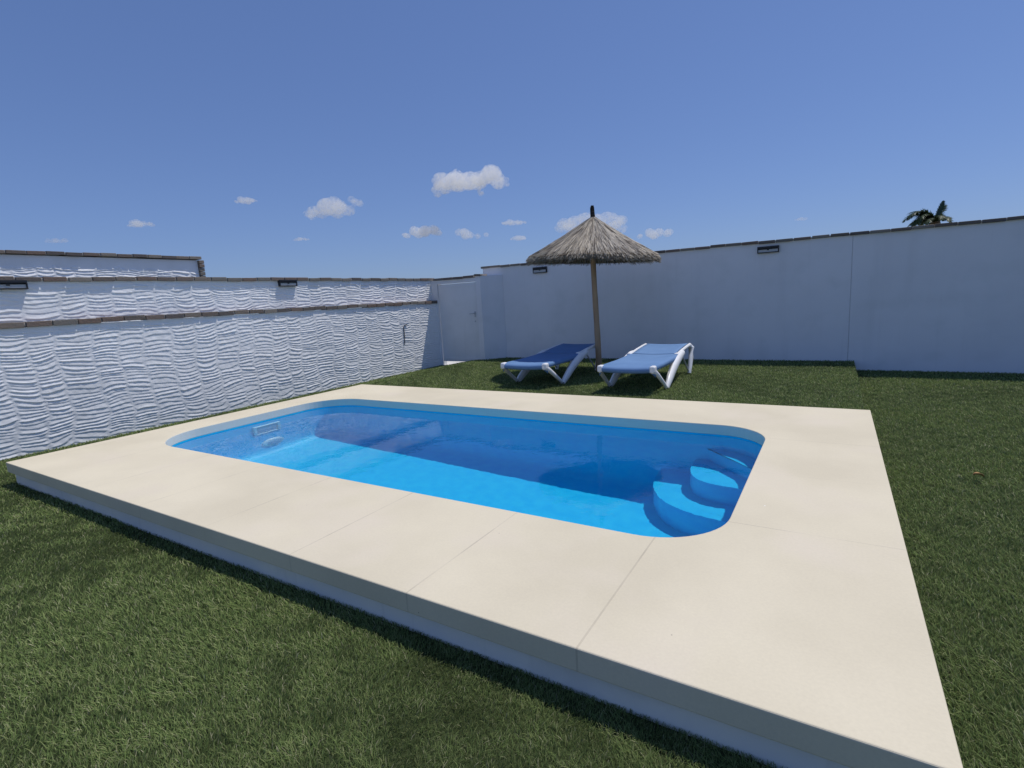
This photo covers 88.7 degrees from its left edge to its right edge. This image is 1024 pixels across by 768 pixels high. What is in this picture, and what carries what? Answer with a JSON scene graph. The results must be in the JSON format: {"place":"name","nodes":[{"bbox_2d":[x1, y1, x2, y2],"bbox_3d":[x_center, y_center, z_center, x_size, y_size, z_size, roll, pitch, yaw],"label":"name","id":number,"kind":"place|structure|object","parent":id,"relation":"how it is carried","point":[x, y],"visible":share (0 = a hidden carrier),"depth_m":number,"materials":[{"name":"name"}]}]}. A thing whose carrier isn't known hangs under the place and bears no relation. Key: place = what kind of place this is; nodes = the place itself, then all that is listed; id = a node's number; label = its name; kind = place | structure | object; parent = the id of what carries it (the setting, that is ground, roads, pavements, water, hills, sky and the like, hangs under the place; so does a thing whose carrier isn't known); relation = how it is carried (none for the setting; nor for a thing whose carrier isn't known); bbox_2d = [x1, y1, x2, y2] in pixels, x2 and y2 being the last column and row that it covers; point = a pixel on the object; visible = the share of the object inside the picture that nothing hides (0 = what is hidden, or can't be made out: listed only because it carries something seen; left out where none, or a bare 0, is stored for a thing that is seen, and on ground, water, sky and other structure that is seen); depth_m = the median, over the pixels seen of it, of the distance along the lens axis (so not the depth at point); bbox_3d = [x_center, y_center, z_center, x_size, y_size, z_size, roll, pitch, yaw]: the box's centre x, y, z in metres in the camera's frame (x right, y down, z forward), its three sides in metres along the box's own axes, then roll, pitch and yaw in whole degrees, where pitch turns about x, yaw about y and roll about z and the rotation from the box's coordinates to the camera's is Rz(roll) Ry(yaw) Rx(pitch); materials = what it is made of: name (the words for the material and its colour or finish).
{"place":"outdoors","nodes":[
{"label":"outdoors","id":0,"kind":"place"},
{"bbox_2d":[447,361,466,364],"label":"pavement","id":1,"kind":"structure","parent":0,"point":[451,362],"depth_m":12.47,"materials":[{"name":"concrete"}]},
{"bbox_2d":[416,274,506,364],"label":"boundary wall","id":2,"kind":"structure","parent":1,"relation":"on","point":[471,319],"depth_m":11.43,"materials":[{"name":"white paint"}]},
{"bbox_2d":[438,282,480,360],"bbox_3d":[-1.176,-1.348,11.566,1.026,1.714,0.110,2,11,31],"label":"door","id":3,"kind":"structure","parent":2,"relation":"in","point":[458,302],"depth_m":11.56,"materials":[{"name":"white metal"}]},
{"bbox_2d":[0,358,1023,767],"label":"lawn ground","id":4,"kind":"structure","parent":0,"point":[478,670],"depth_m":2.16,"materials":[{"name":"green plant"}]},
{"bbox_2d":[0,276,440,459],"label":"boundary wall","id":5,"kind":"structure","parent":4,"relation":"on","point":[68,383],"depth_m":7.24,"materials":[{"name":"white paint"}]},
{"bbox_2d":[0,280,28,289],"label":"wall light","id":6,"kind":"object","parent":5,"relation":"attached to","point":[12,284],"visible":1,"depth_m":5.77,"materials":[{"name":"black plastic"}]},
{"bbox_2d":[277,280,297,286],"bbox_3d":[-3.722,-1.674,8.681,0.062,0.106,0.329,2,11,31],"label":"wall light","id":7,"kind":"object","parent":5,"relation":"attached to","point":[287,283],"visible":1,"depth_m":8.65,"materials":[{"name":"black plastic"}]},
{"bbox_2d":[6,384,962,767],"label":"pool deck","id":8,"kind":"structure","parent":4,"relation":"on","point":[778,620],"depth_m":2.37,"materials":[{"name":"beige stone"}]},
{"bbox_2d":[171,405,761,446],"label":"swimming pool","id":9,"kind":"structure","parent":8,"relation":"in","point":[484,416],"depth_m":5.69,"materials":[{"name":"teal plastic"}]},
{"bbox_2d":[173,406,761,536],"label":"water","id":10,"kind":"structure","parent":9,"relation":"in","point":[649,483],"depth_m":4.26,"materials":[{"name":"blue liquid"}]},
{"bbox_2d":[501,343,601,383],"bbox_3d":[0.677,-0.316,8.273,0.834,0.472,2.025,2,11,31],"label":"sun lounger","id":11,"kind":"object","parent":4,"relation":"on","point":[557,355],"visible":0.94,"depth_m":7.94,"materials":[{"name":"blue fabric"}]},
{"bbox_2d":[525,205,661,370],"bbox_3d":[1.324,-1.472,8.539,2.165,2.771,2.151,2,11,31],"label":"thatched parasol","id":12,"kind":"object","parent":4,"relation":"on","point":[592,240],"visible":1,"depth_m":7.92,"materials":[{"name":"grey plant"}]},
{"bbox_2d":[597,343,693,388],"bbox_3d":[1.940,-0.247,7.397,0.834,0.472,2.025,2,11,31],"label":"sun lounger","id":13,"kind":"object","parent":4,"relation":"on","point":[652,359],"visible":1,"depth_m":7.10,"materials":[{"name":"blue fabric"}]},
{"bbox_2d":[481,215,1023,372],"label":"boundary wall","id":14,"kind":"structure","parent":4,"relation":"on","point":[941,297],"depth_m":8.35,"materials":[{"name":"white paint"}]},
{"bbox_2d":[533,266,546,273],"bbox_3d":[0.573,-2.343,10.753,0.314,0.120,0.050,2,11,31],"label":"wall light","id":15,"kind":"object","parent":14,"relation":"attached to","point":[540,269],"visible":0.99,"depth_m":10.73,"materials":[{"name":"black plastic"}]},
{"bbox_2d":[757,245,778,253],"bbox_3d":[4.182,-2.196,8.544,0.319,0.106,0.050,2,11,31],"label":"wall light","id":16,"kind":"object","parent":14,"relation":"attached to","point":[768,249],"visible":1,"depth_m":8.53,"materials":[{"name":"black plastic"}]},
{"bbox_2d":[0,0,1023,443],"label":"sky","id":17,"kind":"structure","parent":0,"point":[434,139],"materials":[{"name":"blue"}]},
{"bbox_3d":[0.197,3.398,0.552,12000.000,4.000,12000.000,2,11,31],"label":"surrounding ground","id":18,"kind":"structure","parent":0,"visible":0},
{"bbox_2d":[0,250,208,326],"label":"boundary wall","id":19,"kind":"structure","parent":18,"relation":"on","point":[17,263],"depth_m":8.93,"materials":[{"name":"white paint"}]},
{"bbox_2d":[902,200,953,226],"bbox_3d":[15.748,-4.790,20.018,1.625,4.217,1.558,2,11,31],"label":"palm tree","id":20,"kind":"object","parent":18,"relation":"on","point":[924,217],"visible":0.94,"depth_m":19.57,"materials":[{"name":"green plant"}]}
]}

